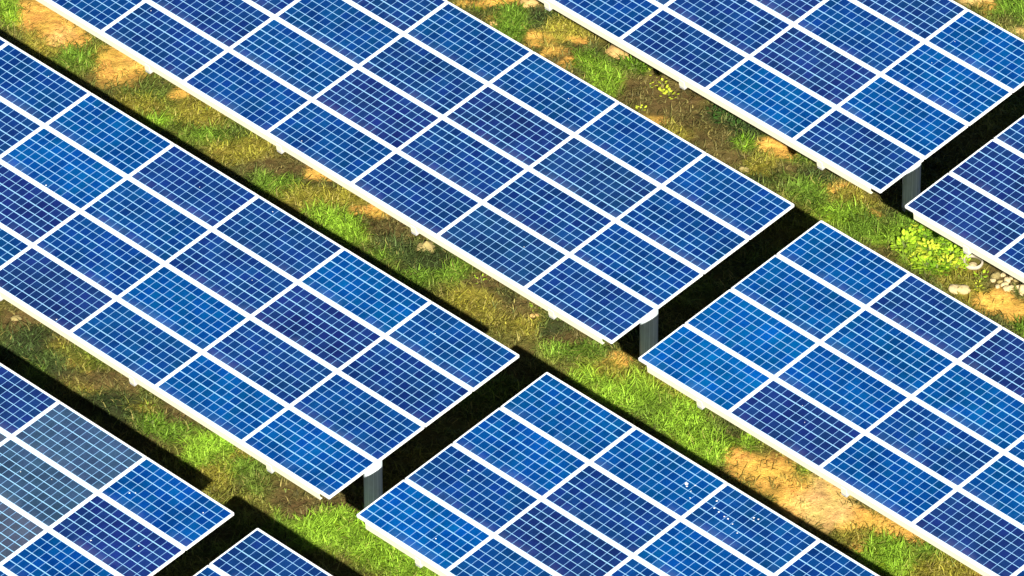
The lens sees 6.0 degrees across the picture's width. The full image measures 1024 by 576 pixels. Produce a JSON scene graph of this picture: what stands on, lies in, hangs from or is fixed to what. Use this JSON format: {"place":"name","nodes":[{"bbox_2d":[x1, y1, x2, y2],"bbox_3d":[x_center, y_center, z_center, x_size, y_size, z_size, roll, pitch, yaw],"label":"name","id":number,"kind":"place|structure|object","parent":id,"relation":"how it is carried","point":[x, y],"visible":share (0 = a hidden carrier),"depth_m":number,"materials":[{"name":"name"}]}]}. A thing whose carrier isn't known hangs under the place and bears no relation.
{"place":"outdoors","nodes":[
{"label":"outdoors","id":0,"kind":"place"},
{"bbox_2d":[0,0,1023,575],"bbox_3d":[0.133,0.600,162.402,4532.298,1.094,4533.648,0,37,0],"label":"ground","id":1,"kind":"structure","parent":0,"point":[834,514],"depth_m":162.78,"materials":[{"name":"soil"}]},
{"bbox_2d":[11,315,21,320],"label":"boulder","id":2,"kind":"object","parent":1,"relation":"on","point":[15,317],"visible":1,"depth_m":162.46,"materials":[{"name":"beige stone"}]},
{"bbox_2d":[0,363,233,575],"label":"solar table","id":3,"kind":"object","parent":1,"relation":"on","point":[81,495],"visible":1,"depth_m":154.02,"materials":[{"name":"glass"}]},
{"bbox_2d":[144,414,164,432],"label":"leafy weed","id":4,"kind":"object","parent":1,"relation":"on","point":[155,421],"visible":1,"depth_m":160.04,"materials":[{"name":"green plant"}]},
{"bbox_2d":[0,37,518,508],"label":"solar table","id":5,"kind":"object","parent":1,"relation":"on","point":[291,348],"visible":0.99,"depth_m":158.46,"materials":[{"name":"glass"}]},
{"bbox_2d":[193,528,331,575],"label":"solar table","id":6,"kind":"object","parent":1,"relation":"on","point":[257,552],"visible":1,"depth_m":152.67,"materials":[{"name":"glass"}]},
{"bbox_2d":[36,0,793,355],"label":"solar table","id":7,"kind":"object","parent":1,"relation":"on","point":[554,192],"visible":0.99,"depth_m":161.95,"materials":[{"name":"glass"}]},
{"bbox_2d":[417,241,434,251],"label":"boulder","id":8,"kind":"object","parent":1,"relation":"on","point":[428,245],"visible":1,"depth_m":163.94,"materials":[{"name":"beige stone"}]},
{"bbox_2d":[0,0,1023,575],"bbox_3d":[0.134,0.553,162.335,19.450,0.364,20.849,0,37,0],"label":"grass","id":9,"kind":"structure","parent":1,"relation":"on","point":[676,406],"depth_m":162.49,"materials":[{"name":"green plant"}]},
{"bbox_2d":[520,0,538,7],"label":"boulder","id":10,"kind":"object","parent":1,"relation":"on","point":[528,3],"visible":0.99,"depth_m":169.65,"materials":[{"name":"stone"}]},
{"bbox_2d":[357,372,878,575],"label":"solar table","id":11,"kind":"object","parent":1,"relation":"on","point":[546,474],"visible":1,"depth_m":154.04,"materials":[{"name":"glass"}]},
{"bbox_2d":[605,44,632,59],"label":"boulder","id":12,"kind":"object","parent":1,"relation":"on","point":[613,49],"visible":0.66,"depth_m":168.47,"materials":[{"name":"stone"}]},
{"bbox_2d":[624,54,648,71],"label":"leafy weed","id":13,"kind":"object","parent":1,"relation":"on","point":[636,63],"visible":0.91,"depth_m":168.07,"materials":[{"name":"green plant"}]},
{"bbox_2d":[658,85,679,98],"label":"leafy weed","id":14,"kind":"object","parent":1,"relation":"on","point":[667,91],"visible":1,"depth_m":167.60,"materials":[{"name":"yellow plant"}]},
{"bbox_2d":[705,104,722,119],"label":"leafy weed","id":15,"kind":"object","parent":1,"relation":"on","point":[713,110],"visible":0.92,"depth_m":167.12,"materials":[{"name":"green plant"}]},
{"bbox_2d":[714,109,734,122],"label":"leafy weed","id":16,"kind":"object","parent":1,"relation":"on","point":[725,116],"visible":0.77,"depth_m":166.95,"materials":[{"name":"green plant"}]},
{"bbox_2d":[730,117,746,131],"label":"leafy weed","id":17,"kind":"object","parent":1,"relation":"on","point":[737,123],"visible":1,"depth_m":166.76,"materials":[{"name":"green plant"}]},
{"bbox_2d":[730,133,754,147],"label":"leafy weed","id":18,"kind":"object","parent":1,"relation":"on","point":[745,140],"visible":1,"depth_m":166.28,"materials":[{"name":"green plant"}]},
{"bbox_2d":[739,166,748,172],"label":"boulder","id":19,"kind":"object","parent":1,"relation":"on","point":[744,168],"visible":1,"depth_m":165.78,"materials":[{"name":"beige stone"}]},
{"bbox_2d":[539,0,1023,214],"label":"solar table","id":20,"kind":"object","parent":1,"relation":"on","point":[879,96],"visible":1,"depth_m":163.71,"materials":[{"name":"glass"}]},
{"bbox_2d":[638,220,1023,575],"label":"solar table","id":21,"kind":"object","parent":1,"relation":"on","point":[869,377],"visible":1,"depth_m":156.72,"materials":[{"name":"glass"}]},
{"bbox_2d":[890,229,917,252],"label":"leafy weed","id":22,"kind":"object","parent":1,"relation":"on","point":[909,237],"visible":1,"depth_m":163.94,"materials":[{"name":"green plant"}]},
{"bbox_2d":[908,252,919,263],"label":"leafy weed","id":23,"kind":"object","parent":1,"relation":"on","point":[912,254],"visible":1,"depth_m":163.70,"materials":[{"name":"green plant"}]},
{"bbox_2d":[908,227,922,235],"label":"leafy weed","id":24,"kind":"object","parent":1,"relation":"on","point":[910,230],"visible":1,"depth_m":164.24,"materials":[{"name":"green plant"}]},
{"bbox_2d":[906,237,926,252],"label":"leafy weed","id":25,"kind":"object","parent":1,"relation":"on","point":[918,239],"visible":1,"depth_m":163.93,"materials":[{"name":"green plant"}]},
{"bbox_2d":[911,221,930,230],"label":"leafy weed","id":26,"kind":"object","parent":1,"relation":"on","point":[924,227],"visible":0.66,"depth_m":164.27,"materials":[{"name":"green plant"}]},
{"bbox_2d":[907,223,937,249],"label":"leafy weed","id":27,"kind":"object","parent":1,"relation":"on","point":[920,228],"visible":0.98,"depth_m":164.12,"materials":[{"name":"green plant"}]},
{"bbox_2d":[910,251,941,273],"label":"leafy weed","id":28,"kind":"object","parent":1,"relation":"on","point":[930,257],"visible":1,"depth_m":163.52,"materials":[{"name":"green plant"}]},
{"bbox_2d":[915,238,945,261],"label":"leafy weed","id":29,"kind":"object","parent":1,"relation":"on","point":[932,245],"visible":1,"depth_m":163.79,"materials":[{"name":"green plant"}]},
{"bbox_2d":[919,228,947,244],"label":"leafy weed","id":30,"kind":"object","parent":1,"relation":"on","point":[927,232],"visible":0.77,"depth_m":164.13,"materials":[{"name":"green plant"}]},
{"bbox_2d":[927,257,950,277],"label":"leafy weed","id":31,"kind":"object","parent":1,"relation":"on","point":[933,264],"visible":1,"depth_m":163.44,"materials":[{"name":"green plant"}]},
{"bbox_2d":[932,250,948,260],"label":"leafy weed","id":32,"kind":"object","parent":1,"relation":"on","point":[940,256],"visible":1,"depth_m":163.74,"materials":[{"name":"green plant"}]},
{"bbox_2d":[935,237,951,247],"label":"leafy weed","id":33,"kind":"object","parent":1,"relation":"on","point":[944,244],"visible":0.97,"depth_m":164.01,"materials":[{"name":"green plant"}]},
{"bbox_2d":[937,254,962,267],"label":"leafy weed","id":34,"kind":"object","parent":1,"relation":"on","point":[950,258],"visible":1,"depth_m":163.53,"materials":[{"name":"green plant"}]},
{"bbox_2d":[940,244,964,259],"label":"leafy weed","id":35,"kind":"object","parent":1,"relation":"on","point":[956,249],"visible":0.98,"depth_m":163.80,"materials":[{"name":"green plant"}]},
{"bbox_2d":[946,259,968,273],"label":"leafy weed","id":36,"kind":"object","parent":1,"relation":"on","point":[958,263],"visible":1,"depth_m":163.50,"materials":[{"name":"green plant"}]},
{"bbox_2d":[948,284,970,293],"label":"boulder","id":37,"kind":"object","parent":1,"relation":"on","point":[964,289],"visible":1,"depth_m":163.01,"materials":[{"name":"stone"}]},
{"bbox_2d":[957,254,970,264],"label":"leafy weed","id":38,"kind":"object","parent":1,"relation":"on","point":[965,257],"visible":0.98,"depth_m":163.67,"materials":[{"name":"green plant"}]},
{"bbox_2d":[905,115,1023,282],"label":"solar table","id":39,"kind":"object","parent":1,"relation":"on","point":[973,203],"visible":1,"depth_m":160.83,"materials":[{"name":"glass"}]},
{"bbox_2d":[963,254,983,269],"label":"concrete ring","id":40,"kind":"object","parent":1,"relation":"on","point":[975,267],"visible":0.89,"depth_m":163.60,"materials":[{"name":"white concrete"}]},
{"bbox_2d":[974,270,988,279],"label":"leafy weed","id":41,"kind":"object","parent":1,"relation":"on","point":[985,276],"visible":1,"depth_m":163.30,"materials":[{"name":"green plant"}]},
{"bbox_2d":[991,272,1000,278],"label":"pebble","id":42,"kind":"object","parent":1,"relation":"on","point":[996,275],"visible":1,"depth_m":163.36,"materials":[{"name":"beige stone"}]},
{"bbox_2d":[1000,281,1008,286],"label":"pebble","id":43,"kind":"object","parent":1,"relation":"on","point":[1004,283],"visible":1,"depth_m":163.17,"materials":[{"name":"stone"}]},
{"bbox_2d":[1003,277,1010,282],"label":"pebble","id":44,"kind":"object","parent":1,"relation":"on","point":[1008,279],"visible":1,"depth_m":163.28,"materials":[{"name":"stone"}]},
{"bbox_2d":[1003,285,1013,291],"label":"pebble","id":45,"kind":"object","parent":1,"relation":"on","point":[1007,288],"visible":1,"depth_m":163.05,"materials":[{"name":"stone"}]},
{"bbox_2d":[1019,283,1023,295],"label":"boulder","id":46,"kind":"object","parent":1,"relation":"on","point":[1021,288],"visible":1,"depth_m":162.97,"materials":[{"name":"stone"}]}
]}

